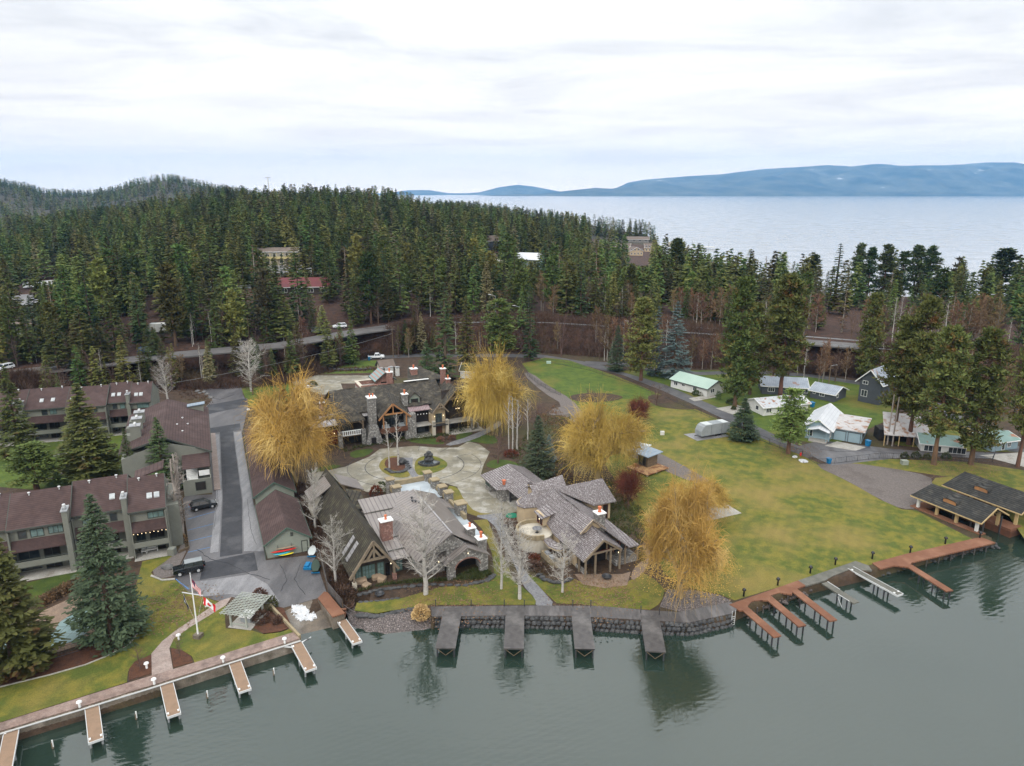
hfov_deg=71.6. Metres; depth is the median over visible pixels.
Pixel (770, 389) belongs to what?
window
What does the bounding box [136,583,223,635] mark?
fallen leaves
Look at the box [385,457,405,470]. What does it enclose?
planting bed
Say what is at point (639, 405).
red tree
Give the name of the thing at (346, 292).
conifer tree
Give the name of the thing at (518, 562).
birch tree
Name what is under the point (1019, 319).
pine tree
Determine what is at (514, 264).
conifer tree
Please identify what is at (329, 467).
lawn
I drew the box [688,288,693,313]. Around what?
aspen tree
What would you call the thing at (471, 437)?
garden path
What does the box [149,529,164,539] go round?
sliding door
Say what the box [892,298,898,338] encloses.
aspen tree
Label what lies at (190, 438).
apartment block
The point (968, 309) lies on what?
conifer tree
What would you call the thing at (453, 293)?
conifer tree
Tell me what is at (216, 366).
bare tree
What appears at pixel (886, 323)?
aspen tree
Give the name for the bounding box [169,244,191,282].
conifer tree
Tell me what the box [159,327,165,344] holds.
conifer tree
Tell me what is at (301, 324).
bare tree
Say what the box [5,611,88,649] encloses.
pool cover
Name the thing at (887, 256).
pine tree
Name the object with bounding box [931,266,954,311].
conifer tree
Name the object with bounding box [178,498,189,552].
wood edging
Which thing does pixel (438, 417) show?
balcony door
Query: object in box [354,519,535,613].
lawn
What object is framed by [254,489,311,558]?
boat shed
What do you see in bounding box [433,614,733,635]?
rock wall
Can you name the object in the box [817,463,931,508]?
gravel yard
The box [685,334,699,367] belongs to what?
aspen tree
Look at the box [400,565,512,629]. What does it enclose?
fallen leaves
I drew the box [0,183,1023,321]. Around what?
wood
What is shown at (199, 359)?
bare tree
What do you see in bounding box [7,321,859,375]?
highway
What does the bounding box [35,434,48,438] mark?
window
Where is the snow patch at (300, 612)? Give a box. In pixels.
[291,603,316,621]
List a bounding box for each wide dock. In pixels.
[435,608,461,656]
[504,607,523,657]
[571,608,594,657]
[640,615,665,660]
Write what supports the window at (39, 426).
in the apartment row at (116, 404)
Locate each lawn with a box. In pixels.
[0,435,122,489]
[0,556,216,721]
[22,572,87,598]
[170,605,292,661]
[241,381,291,409]
[311,465,340,471]
[317,360,377,373]
[350,449,372,457]
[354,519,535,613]
[379,456,409,477]
[409,438,443,443]
[415,456,446,474]
[448,486,489,515]
[456,432,471,439]
[462,435,497,444]
[487,460,518,467]
[522,358,971,599]
[523,358,656,398]
[528,573,664,609]
[618,370,895,442]
[855,459,1023,537]
[895,424,1009,451]
[932,477,955,491]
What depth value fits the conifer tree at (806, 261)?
303.92 m
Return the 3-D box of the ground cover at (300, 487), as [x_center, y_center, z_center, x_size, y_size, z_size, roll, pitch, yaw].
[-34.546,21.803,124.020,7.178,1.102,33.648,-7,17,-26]
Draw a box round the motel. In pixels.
[258,247,300,264]
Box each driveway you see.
[294,375,369,393]
[311,442,516,514]
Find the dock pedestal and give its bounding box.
[76,700,81,707]
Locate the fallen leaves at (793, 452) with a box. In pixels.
[759,440,821,460]
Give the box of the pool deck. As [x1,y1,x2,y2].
[12,597,95,651]
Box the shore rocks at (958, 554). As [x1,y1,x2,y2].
[882,542,1000,575]
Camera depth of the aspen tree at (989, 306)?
219.64 m
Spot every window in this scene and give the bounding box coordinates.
[17,530,26,539]
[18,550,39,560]
[21,558,42,571]
[29,528,44,537]
[32,423,46,430]
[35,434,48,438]
[41,410,47,414]
[47,524,63,533]
[49,409,56,413]
[109,513,117,521]
[113,417,118,423]
[136,532,145,540]
[137,403,148,408]
[147,510,163,518]
[195,481,205,490]
[342,423,350,432]
[355,567,361,577]
[362,565,368,578]
[368,563,374,577]
[377,561,383,574]
[385,412,397,426]
[396,559,402,570]
[418,426,424,432]
[603,504,607,517]
[639,455,645,465]
[768,387,774,391]
[861,389,867,396]
[923,445,941,451]
[948,447,966,454]
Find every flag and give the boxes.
[192,580,200,596]
[203,597,215,611]
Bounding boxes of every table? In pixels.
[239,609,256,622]
[532,526,541,532]
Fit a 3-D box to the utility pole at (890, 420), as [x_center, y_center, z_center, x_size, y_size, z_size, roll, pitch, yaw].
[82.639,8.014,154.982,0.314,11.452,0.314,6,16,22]
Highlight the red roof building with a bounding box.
[268,277,333,294]
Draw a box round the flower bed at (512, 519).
[504,513,533,559]
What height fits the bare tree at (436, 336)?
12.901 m
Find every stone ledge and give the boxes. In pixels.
[325,368,371,369]
[354,607,413,618]
[356,574,495,595]
[358,597,399,602]
[384,460,410,472]
[503,524,514,543]
[536,573,572,583]
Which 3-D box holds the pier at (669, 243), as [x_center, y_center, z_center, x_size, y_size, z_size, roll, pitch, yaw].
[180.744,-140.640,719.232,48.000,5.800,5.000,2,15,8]
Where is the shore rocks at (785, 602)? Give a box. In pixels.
[743,589,811,618]
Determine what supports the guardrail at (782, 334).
on the ground at (336, 315)
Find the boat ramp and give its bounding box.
[282,599,330,633]
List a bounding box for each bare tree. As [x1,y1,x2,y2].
[5,335,21,365]
[39,367,56,387]
[49,361,73,386]
[66,323,76,342]
[78,351,102,385]
[105,362,118,382]
[148,359,160,384]
[161,343,180,389]
[174,354,184,380]
[196,346,201,377]
[214,302,226,339]
[214,362,220,381]
[243,371,261,394]
[247,325,260,359]
[256,341,274,372]
[258,349,271,380]
[271,318,279,353]
[294,334,307,368]
[297,315,310,352]
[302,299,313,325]
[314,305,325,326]
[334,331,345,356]
[334,338,343,366]
[368,285,386,323]
[390,323,402,356]
[404,328,414,356]
[411,295,423,319]
[431,326,440,354]
[488,430,508,463]
[517,327,525,353]
[519,401,551,429]
[524,313,534,332]
[552,310,571,355]
[584,333,592,356]
[593,325,605,358]
[612,292,624,317]
[806,300,816,333]
[812,287,832,328]
[830,348,846,381]
[847,302,863,338]
[881,305,895,338]
[891,296,913,332]
[938,289,951,331]
[993,303,1009,328]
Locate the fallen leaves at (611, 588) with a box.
[543,567,650,624]
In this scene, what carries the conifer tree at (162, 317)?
on the ground at (336, 315)
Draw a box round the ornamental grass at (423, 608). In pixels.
[411,603,430,621]
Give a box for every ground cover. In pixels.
[178,388,212,404]
[294,480,324,552]
[316,366,394,373]
[323,553,358,607]
[339,414,497,451]
[356,566,492,591]
[505,518,559,575]
[510,414,574,477]
[538,405,595,452]
[566,477,648,563]
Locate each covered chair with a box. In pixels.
[356,576,366,584]
[362,581,371,588]
[372,573,379,580]
[377,574,386,582]
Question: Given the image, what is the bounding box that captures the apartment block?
[118,399,220,495]
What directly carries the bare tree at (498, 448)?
on the lawn at (492, 464)
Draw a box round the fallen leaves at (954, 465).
[899,447,1009,480]
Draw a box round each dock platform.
[729,581,805,611]
[798,561,871,586]
[872,537,994,569]
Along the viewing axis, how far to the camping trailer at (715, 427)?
161.07 m
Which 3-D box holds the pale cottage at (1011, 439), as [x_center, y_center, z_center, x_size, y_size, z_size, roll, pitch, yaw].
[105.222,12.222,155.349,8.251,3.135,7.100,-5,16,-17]
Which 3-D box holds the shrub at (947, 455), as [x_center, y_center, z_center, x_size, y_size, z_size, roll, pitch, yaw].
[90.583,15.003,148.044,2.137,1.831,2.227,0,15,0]
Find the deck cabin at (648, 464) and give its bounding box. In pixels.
[626,444,668,476]
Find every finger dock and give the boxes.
[0,729,19,765]
[84,705,103,748]
[160,682,180,722]
[229,659,251,697]
[285,637,316,676]
[337,619,361,647]
[743,607,780,645]
[768,595,805,634]
[792,589,836,628]
[822,581,858,607]
[848,566,903,596]
[908,564,952,598]
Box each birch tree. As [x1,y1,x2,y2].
[151,357,176,398]
[232,339,268,391]
[298,466,328,527]
[307,515,352,581]
[381,422,392,467]
[385,486,454,594]
[389,412,404,464]
[486,498,522,588]
[498,522,535,599]
[504,398,513,448]
[507,396,514,450]
[513,399,522,449]
[523,400,530,439]
[547,527,578,592]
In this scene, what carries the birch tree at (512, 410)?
on the ground at (336, 315)
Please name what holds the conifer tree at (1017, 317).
on the ground at (336, 315)
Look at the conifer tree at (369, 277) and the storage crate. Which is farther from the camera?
the conifer tree at (369, 277)
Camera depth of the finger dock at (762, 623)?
91.12 m
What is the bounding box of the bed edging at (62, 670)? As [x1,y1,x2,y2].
[0,633,137,686]
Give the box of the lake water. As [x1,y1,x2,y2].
[14,193,1023,765]
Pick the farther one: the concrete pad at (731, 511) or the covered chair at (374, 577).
the concrete pad at (731, 511)
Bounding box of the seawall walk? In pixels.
[0,632,299,730]
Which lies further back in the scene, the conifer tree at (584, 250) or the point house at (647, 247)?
the point house at (647, 247)
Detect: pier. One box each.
[318,591,346,628]
[394,366,399,375]
[666,241,713,246]
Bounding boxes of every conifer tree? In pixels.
[0,255,24,317]
[0,272,36,358]
[0,287,12,354]
[0,295,28,364]
[0,328,8,363]
[17,307,40,363]
[22,295,43,346]
[30,303,43,331]
[34,302,54,355]
[35,289,64,349]
[38,301,64,347]
[39,351,55,387]
[40,313,70,368]
[41,282,58,335]
[46,286,64,350]
[49,279,70,302]
[52,265,75,331]
[55,264,80,337]
[57,270,77,332]
[59,291,79,348]
[65,306,105,370]
[70,256,100,322]
[70,346,88,386]
[73,283,99,330]
[74,345,91,385]
[78,271,108,350]
[81,268,100,321]
[84,297,104,346]
[86,255,116,331]
[86,346,108,385]
[91,323,115,361]
[92,360,104,384]
[99,283,131,354]
[100,246,119,297]
[102,360,110,384]
[109,293,120,322]
[111,335,139,382]
[113,243,124,297]
[114,263,131,315]
[114,346,129,381]
[120,240,146,286]
[120,250,133,304]
[121,273,146,316]
[127,278,150,346]
[128,283,149,332]
[130,290,147,336]
[134,343,149,381]
[139,343,155,381]
[141,328,148,346]
[143,347,156,380]
[144,330,171,369]
[153,262,189,346]
[155,341,172,381]
[156,276,168,320]
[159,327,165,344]
[161,283,187,341]
[165,347,177,386]
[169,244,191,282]
[169,343,182,382]
[170,263,192,318]
[173,271,196,331]
[177,253,195,306]
[183,277,207,339]
[185,249,202,284]
[190,274,212,332]
[192,236,208,284]
[201,244,220,312]
[201,254,210,295]
[201,338,218,376]
[202,346,215,383]
[207,299,225,347]
[208,278,226,334]
[214,278,230,338]
[218,266,235,309]
[218,288,248,360]
[223,270,249,338]
[227,330,247,377]
[232,268,252,318]
[235,238,250,287]
[238,279,259,334]
[248,267,261,329]
[249,262,257,307]
[250,245,261,310]
[250,249,270,288]
[250,332,263,377]
[251,268,276,336]
[253,253,275,308]
[254,341,264,374]
[258,306,277,359]
[259,260,279,328]
[261,349,268,377]
[266,263,292,337]
[268,258,282,302]
[268,351,277,376]
[271,254,281,277]
[271,295,299,340]
[283,338,296,373]
[284,331,300,376]
[286,230,304,277]
[287,253,312,321]
[291,322,307,368]
[301,272,317,315]
[304,241,320,276]
[307,307,316,331]
[312,305,334,345]
[318,252,337,302]
[319,319,337,366]
[320,342,327,366]
[321,247,340,297]
[321,346,328,368]
[328,244,342,291]
[334,323,346,357]
[335,347,342,363]
[336,226,348,276]
[336,248,350,290]
[340,247,350,304]
[340,258,357,314]
[343,320,359,364]
[343,335,354,364]
[345,232,365,290]
[346,234,351,271]
[347,262,369,323]
[347,277,364,326]
[351,235,368,286]
[356,250,384,323]
[363,222,374,253]
[364,252,381,307]
[365,265,380,319]
[376,248,393,304]
[376,261,394,318]
[377,240,398,300]
[379,279,395,322]
[384,235,395,274]
[384,247,395,291]
[389,251,410,317]
[394,246,399,302]
[395,325,403,350]
[398,263,413,309]
[400,320,412,350]
[401,242,414,278]
[403,329,411,353]
[409,242,427,292]
[409,250,433,312]
[410,308,421,349]
[416,311,426,350]
[422,247,442,314]
[426,226,438,272]
[433,236,447,288]
[433,256,448,295]
[433,326,438,351]
[440,290,454,335]
[441,251,458,297]
[446,246,458,282]
[448,257,463,312]
[449,249,469,310]
[455,242,467,275]
[455,296,478,362]
[460,236,470,275]
[465,266,480,315]
[467,237,480,265]
[467,245,483,308]
[473,254,481,294]
[475,261,496,313]
[478,257,485,292]
[480,297,523,360]
[482,250,499,294]
[487,264,498,305]
[497,233,516,277]
[500,284,509,324]
[502,246,518,298]
[503,266,518,313]
[510,257,530,310]
[516,286,527,329]
[521,287,540,360]
[536,241,548,298]
[540,256,562,313]
[545,243,562,288]
[551,250,581,315]
[560,261,579,312]
[566,240,575,265]
[568,247,579,285]
[572,238,586,291]
[573,261,590,317]
[577,248,590,280]
[578,255,589,296]
[582,242,594,292]
[586,271,603,315]
[591,249,600,295]
[599,278,605,305]
[602,282,609,309]
[602,284,615,317]
[605,271,620,314]
[613,279,630,318]
[614,259,623,283]
[615,270,619,298]
[625,262,639,311]
[625,279,639,316]
[640,266,648,294]
[642,270,654,301]
[648,281,657,317]
[655,295,663,316]
[656,255,666,279]
[679,288,691,320]
[680,283,686,312]
[685,271,695,298]
[694,280,710,320]
[708,273,724,322]
[722,296,732,323]
[754,275,762,302]
[762,292,771,330]
[795,263,801,279]
[798,257,814,279]
[801,271,815,321]
[810,281,824,321]
[811,268,819,302]
[813,293,826,329]
[823,267,837,312]
[823,271,829,294]
[837,292,844,312]
[839,266,852,299]
[839,289,847,331]
[854,263,867,301]
[872,271,888,292]
[881,283,893,332]
[886,279,899,325]
[889,270,903,305]
[890,290,898,319]
[910,280,925,314]
[912,272,921,299]
[912,280,927,314]
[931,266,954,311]
[944,295,958,324]
[948,292,956,323]
[949,256,964,289]
[952,260,968,301]
[952,265,965,302]
[955,272,968,313]
[958,274,976,319]
[958,297,970,334]
[961,298,972,337]
[962,308,973,342]
[977,268,991,293]
[993,278,1006,318]
[999,286,1010,325]
[1013,293,1023,343]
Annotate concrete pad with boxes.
[684,433,727,440]
[689,395,715,400]
[708,504,740,520]
[716,405,743,413]
[825,441,864,450]
[980,452,1023,466]
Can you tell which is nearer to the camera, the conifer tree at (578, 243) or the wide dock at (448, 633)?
the wide dock at (448, 633)
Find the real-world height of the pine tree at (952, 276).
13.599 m
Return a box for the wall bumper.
[0,640,300,734]
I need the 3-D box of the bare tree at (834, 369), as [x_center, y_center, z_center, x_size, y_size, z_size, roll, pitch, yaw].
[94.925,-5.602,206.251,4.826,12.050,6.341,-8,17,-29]
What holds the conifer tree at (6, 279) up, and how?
on the ground at (336, 315)
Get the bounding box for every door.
[43,546,60,557]
[45,553,62,568]
[49,422,60,429]
[51,428,61,437]
[105,533,119,543]
[105,539,120,552]
[121,416,127,422]
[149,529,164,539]
[150,536,166,549]
[385,563,389,575]
[435,413,441,422]
[436,426,441,433]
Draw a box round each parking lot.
[22,280,51,287]
[174,374,325,607]
[268,264,311,272]
[797,441,1002,464]
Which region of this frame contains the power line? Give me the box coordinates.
[161,335,385,384]
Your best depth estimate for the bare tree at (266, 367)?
206.65 m
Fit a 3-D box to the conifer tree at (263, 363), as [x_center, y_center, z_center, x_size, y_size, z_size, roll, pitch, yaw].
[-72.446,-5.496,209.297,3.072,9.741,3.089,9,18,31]
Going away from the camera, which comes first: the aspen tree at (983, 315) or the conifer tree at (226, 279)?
the aspen tree at (983, 315)
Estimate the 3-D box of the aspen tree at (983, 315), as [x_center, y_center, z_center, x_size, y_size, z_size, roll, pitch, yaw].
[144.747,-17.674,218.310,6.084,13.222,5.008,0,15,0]
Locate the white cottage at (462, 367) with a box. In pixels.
[459,362,484,378]
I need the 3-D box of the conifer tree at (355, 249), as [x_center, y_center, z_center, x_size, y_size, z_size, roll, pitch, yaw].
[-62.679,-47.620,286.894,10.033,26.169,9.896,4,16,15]
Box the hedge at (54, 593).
[36,576,83,607]
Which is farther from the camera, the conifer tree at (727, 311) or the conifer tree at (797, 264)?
the conifer tree at (797, 264)
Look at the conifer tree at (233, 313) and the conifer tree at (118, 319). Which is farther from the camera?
the conifer tree at (118, 319)
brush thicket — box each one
[0,314,513,389]
[3,319,1022,396]
[473,308,1023,375]
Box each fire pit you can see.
[375,591,384,596]
[602,573,611,579]
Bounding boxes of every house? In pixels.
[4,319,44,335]
[307,365,483,449]
[480,464,638,577]
[486,235,498,250]
[517,252,543,268]
[627,246,642,255]
[643,243,651,251]
[668,371,725,396]
[747,394,811,415]
[758,376,809,394]
[805,403,871,443]
[855,365,895,404]
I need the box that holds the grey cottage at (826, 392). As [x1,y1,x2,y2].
[808,381,848,401]
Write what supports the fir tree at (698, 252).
on the ground at (336, 315)
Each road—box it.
[4,293,37,304]
[271,354,811,456]
[584,361,1023,451]
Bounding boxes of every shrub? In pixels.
[251,587,268,598]
[252,608,272,625]
[258,594,278,610]
[270,614,283,625]
[330,572,344,582]
[335,584,355,601]
[369,483,382,496]
[376,481,385,492]
[436,436,444,442]
[447,434,455,440]
[503,449,518,456]
[524,558,541,571]
[528,552,540,560]
[557,468,574,481]
[900,452,909,458]
[911,450,921,458]
[941,451,952,459]
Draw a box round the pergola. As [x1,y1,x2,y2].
[219,592,270,629]
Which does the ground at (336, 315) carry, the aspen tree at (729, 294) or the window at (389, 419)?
the aspen tree at (729, 294)
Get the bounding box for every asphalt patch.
[190,574,279,601]
[200,552,257,579]
[207,398,247,413]
[210,423,240,432]
[210,434,221,552]
[220,431,241,556]
[234,431,263,550]
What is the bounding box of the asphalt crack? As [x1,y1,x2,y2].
[198,550,269,579]
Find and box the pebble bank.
[660,589,730,611]
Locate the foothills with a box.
[484,185,1023,195]
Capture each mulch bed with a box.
[0,628,134,685]
[129,655,151,679]
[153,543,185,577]
[171,648,192,667]
[253,607,289,633]
[320,537,355,608]
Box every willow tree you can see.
[234,356,355,483]
[447,331,539,435]
[543,384,664,480]
[626,455,741,624]
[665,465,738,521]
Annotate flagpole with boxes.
[182,574,203,639]
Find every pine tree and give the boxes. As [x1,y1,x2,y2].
[0,439,65,489]
[44,472,71,488]
[621,296,663,380]
[666,237,686,287]
[713,275,765,406]
[740,302,771,394]
[755,271,814,395]
[768,387,820,453]
[779,252,791,272]
[809,254,824,276]
[848,242,869,293]
[851,292,888,374]
[862,246,879,298]
[871,244,900,299]
[872,313,929,420]
[888,292,946,444]
[892,251,912,299]
[904,244,930,298]
[909,323,979,464]
[919,244,942,284]
[944,272,957,291]
[953,325,1020,464]
[981,247,1019,293]
[1005,338,1023,467]
[1008,294,1023,346]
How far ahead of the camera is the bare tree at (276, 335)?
231.01 m
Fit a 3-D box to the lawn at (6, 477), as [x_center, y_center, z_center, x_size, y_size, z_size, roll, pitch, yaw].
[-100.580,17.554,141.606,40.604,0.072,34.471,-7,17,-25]
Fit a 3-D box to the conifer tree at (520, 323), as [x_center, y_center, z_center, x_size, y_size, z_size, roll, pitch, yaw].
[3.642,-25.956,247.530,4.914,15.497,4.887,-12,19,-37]
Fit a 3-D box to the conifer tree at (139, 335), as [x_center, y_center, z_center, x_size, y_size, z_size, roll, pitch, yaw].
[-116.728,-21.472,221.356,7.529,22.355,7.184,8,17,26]
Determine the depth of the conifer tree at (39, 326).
209.28 m
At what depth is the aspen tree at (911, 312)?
218.14 m
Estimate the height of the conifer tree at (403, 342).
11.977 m
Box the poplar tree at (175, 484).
[163,452,191,538]
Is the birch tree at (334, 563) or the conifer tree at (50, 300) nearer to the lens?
the birch tree at (334, 563)
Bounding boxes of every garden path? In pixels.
[151,597,230,674]
[446,421,500,445]
[631,546,649,579]
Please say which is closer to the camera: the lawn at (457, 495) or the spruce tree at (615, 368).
the lawn at (457, 495)
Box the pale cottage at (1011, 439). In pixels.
[972,430,1020,451]
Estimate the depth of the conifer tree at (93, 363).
190.68 m
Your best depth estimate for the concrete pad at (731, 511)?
123.10 m
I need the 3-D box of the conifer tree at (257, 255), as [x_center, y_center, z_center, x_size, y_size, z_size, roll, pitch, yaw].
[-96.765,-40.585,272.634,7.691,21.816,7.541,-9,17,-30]
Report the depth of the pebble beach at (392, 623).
92.61 m
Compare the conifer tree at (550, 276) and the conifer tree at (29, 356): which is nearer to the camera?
the conifer tree at (29, 356)
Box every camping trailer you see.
[146,322,171,331]
[694,419,729,436]
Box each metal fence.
[528,373,559,394]
[541,357,799,453]
[802,450,995,463]
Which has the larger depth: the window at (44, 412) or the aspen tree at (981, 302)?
the aspen tree at (981, 302)
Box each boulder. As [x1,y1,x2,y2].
[161,564,172,569]
[398,457,406,463]
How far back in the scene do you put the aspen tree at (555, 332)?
244.48 m
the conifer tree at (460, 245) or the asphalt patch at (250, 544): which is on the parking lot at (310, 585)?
the asphalt patch at (250, 544)
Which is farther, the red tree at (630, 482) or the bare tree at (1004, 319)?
the bare tree at (1004, 319)
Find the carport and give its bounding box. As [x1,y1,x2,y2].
[873,412,928,446]
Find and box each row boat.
[307,545,315,556]
[311,559,320,573]
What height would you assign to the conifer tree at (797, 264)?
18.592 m
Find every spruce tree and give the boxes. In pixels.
[61,353,75,382]
[61,494,155,657]
[118,428,133,474]
[145,417,185,487]
[519,415,556,480]
[542,434,556,462]
[605,325,627,371]
[645,306,667,376]
[657,301,692,378]
[726,397,760,441]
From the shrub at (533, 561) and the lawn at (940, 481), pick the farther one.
the lawn at (940, 481)
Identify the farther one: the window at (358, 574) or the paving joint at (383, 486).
the paving joint at (383, 486)
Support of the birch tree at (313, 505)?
on the ground at (336, 315)
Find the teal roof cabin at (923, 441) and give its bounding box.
[914,432,966,454]
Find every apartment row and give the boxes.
[0,381,159,445]
[0,460,183,581]
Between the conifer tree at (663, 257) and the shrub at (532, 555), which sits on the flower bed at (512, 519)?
the shrub at (532, 555)
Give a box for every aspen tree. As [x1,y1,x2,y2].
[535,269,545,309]
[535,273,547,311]
[547,285,560,311]
[553,322,560,348]
[587,282,599,306]
[590,305,602,341]
[596,315,613,360]
[606,318,621,355]
[619,280,633,308]
[619,318,630,356]
[626,292,635,315]
[657,314,667,344]
[670,287,678,318]
[675,286,684,319]
[683,294,693,319]
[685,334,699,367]
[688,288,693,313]
[689,292,700,319]
[695,292,709,323]
[698,339,707,366]
[702,333,719,364]
[703,291,716,321]
[710,287,725,324]
[712,333,722,360]
[723,283,734,316]
[793,334,809,374]
[802,309,812,334]
[811,293,827,331]
[815,347,832,381]
[820,343,833,381]
[822,338,831,375]
[839,346,852,379]
[862,293,870,321]
[877,349,888,366]
[881,314,889,331]
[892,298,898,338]
[899,305,916,330]
[948,300,966,325]
[957,302,978,334]
[970,313,981,340]
[972,293,995,337]
[974,305,993,337]
[977,293,989,322]
[979,293,999,326]
[989,299,1011,327]
[999,354,1017,390]
[1002,365,1018,405]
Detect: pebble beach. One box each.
[346,606,365,631]
[360,612,383,633]
[380,613,405,633]
[400,607,431,631]
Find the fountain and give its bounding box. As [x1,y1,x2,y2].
[418,451,439,466]
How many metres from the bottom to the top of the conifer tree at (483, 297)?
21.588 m
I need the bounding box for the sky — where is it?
[0,0,1023,192]
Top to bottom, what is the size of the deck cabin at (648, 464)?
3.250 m
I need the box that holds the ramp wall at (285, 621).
[269,604,300,639]
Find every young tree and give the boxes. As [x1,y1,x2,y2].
[130,646,147,668]
[168,633,182,655]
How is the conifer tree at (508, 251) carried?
on the ground at (336, 315)
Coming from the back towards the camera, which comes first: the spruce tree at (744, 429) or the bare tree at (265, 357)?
the bare tree at (265, 357)
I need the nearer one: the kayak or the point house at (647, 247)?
the kayak
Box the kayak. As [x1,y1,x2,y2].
[270,547,296,552]
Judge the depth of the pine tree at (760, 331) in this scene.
190.18 m
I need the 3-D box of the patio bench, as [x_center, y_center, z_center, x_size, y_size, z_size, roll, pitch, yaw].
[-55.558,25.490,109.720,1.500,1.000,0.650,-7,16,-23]
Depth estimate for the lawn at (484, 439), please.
158.87 m
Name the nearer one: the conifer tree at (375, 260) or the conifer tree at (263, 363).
the conifer tree at (263, 363)
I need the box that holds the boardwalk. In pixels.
[431,602,736,623]
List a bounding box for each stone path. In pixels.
[405,458,417,476]
[477,513,552,605]
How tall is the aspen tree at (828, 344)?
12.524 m
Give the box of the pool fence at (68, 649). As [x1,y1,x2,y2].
[41,627,101,658]
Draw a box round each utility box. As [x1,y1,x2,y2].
[167,546,176,555]
[900,459,908,464]
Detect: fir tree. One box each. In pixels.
[0,366,41,458]
[0,537,70,684]
[50,383,121,483]
[417,340,438,372]
[431,282,460,376]
[649,236,660,291]
[690,243,702,275]
[722,256,730,275]
[742,249,758,287]
[823,243,848,297]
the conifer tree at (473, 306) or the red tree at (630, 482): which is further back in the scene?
the conifer tree at (473, 306)
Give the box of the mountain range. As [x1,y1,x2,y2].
[617,162,1023,193]
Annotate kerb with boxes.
[151,574,174,580]
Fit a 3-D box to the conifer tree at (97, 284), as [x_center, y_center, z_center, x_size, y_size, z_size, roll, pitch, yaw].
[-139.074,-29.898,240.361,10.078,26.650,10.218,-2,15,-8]
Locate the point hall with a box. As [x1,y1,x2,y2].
[626,236,649,242]
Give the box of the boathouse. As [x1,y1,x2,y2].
[910,472,1023,539]
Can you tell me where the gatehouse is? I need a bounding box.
[375,359,395,373]
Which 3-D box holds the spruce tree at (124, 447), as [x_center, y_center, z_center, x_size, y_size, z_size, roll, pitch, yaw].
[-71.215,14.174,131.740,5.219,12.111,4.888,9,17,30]
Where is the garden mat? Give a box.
[506,513,516,517]
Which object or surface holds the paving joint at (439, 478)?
on the driveway at (476, 495)
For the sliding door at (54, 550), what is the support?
in the apartment row at (38, 529)
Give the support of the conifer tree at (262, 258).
on the ground at (336, 315)
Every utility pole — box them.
[389,327,394,356]
[886,394,894,444]
[891,397,899,445]
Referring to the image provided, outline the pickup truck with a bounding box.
[368,353,383,358]
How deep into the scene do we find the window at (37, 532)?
101.77 m
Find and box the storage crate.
[303,562,311,569]
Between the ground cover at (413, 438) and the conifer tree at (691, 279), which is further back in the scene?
the conifer tree at (691, 279)
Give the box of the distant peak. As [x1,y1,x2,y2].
[379,185,560,194]
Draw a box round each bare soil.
[569,393,622,401]
[648,395,695,409]
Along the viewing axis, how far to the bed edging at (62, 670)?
82.15 m
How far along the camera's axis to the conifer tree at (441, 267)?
279.50 m
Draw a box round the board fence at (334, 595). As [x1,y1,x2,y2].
[319,551,342,607]
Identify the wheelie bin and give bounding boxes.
[826,457,831,463]
[865,439,870,445]
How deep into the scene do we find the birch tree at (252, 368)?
195.81 m
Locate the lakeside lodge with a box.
[304,469,489,588]
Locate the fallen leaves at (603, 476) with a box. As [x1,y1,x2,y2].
[553,465,650,496]
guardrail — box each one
[435,322,1018,358]
[451,317,857,340]
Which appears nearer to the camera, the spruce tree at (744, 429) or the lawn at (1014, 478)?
the lawn at (1014, 478)
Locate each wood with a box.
[0,173,648,236]
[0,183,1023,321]
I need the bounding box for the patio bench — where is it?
[147,546,157,551]
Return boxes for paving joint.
[347,454,480,486]
[365,457,463,479]
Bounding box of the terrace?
[575,572,630,587]
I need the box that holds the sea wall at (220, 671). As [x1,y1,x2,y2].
[0,640,299,737]
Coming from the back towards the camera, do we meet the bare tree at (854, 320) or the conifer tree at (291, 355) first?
the bare tree at (854, 320)
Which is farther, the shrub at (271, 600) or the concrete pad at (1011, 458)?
the concrete pad at (1011, 458)
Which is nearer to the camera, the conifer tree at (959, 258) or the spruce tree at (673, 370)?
the spruce tree at (673, 370)
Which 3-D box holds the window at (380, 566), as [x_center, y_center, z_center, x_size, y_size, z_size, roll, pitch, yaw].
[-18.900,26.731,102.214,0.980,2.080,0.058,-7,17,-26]
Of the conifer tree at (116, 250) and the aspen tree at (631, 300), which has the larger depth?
the conifer tree at (116, 250)
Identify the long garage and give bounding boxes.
[243,422,296,503]
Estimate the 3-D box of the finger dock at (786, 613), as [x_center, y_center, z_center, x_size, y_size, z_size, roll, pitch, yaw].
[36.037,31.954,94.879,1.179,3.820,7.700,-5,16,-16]
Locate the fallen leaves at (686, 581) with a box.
[629,549,741,602]
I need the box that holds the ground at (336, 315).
[0,181,1023,745]
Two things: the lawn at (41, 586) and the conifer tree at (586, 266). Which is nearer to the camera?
the lawn at (41, 586)
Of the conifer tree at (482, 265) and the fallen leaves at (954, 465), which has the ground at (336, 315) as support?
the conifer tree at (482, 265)
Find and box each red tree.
[609,465,649,505]
[624,391,654,423]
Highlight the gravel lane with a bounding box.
[525,372,707,482]
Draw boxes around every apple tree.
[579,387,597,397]
[647,383,669,405]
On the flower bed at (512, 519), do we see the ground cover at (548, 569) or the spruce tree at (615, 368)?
the ground cover at (548, 569)
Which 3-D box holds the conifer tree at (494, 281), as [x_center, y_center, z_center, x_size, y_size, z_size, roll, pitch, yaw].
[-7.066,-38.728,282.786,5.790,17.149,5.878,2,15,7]
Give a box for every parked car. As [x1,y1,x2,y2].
[0,362,14,370]
[172,556,204,576]
[189,498,216,510]
[332,322,346,327]

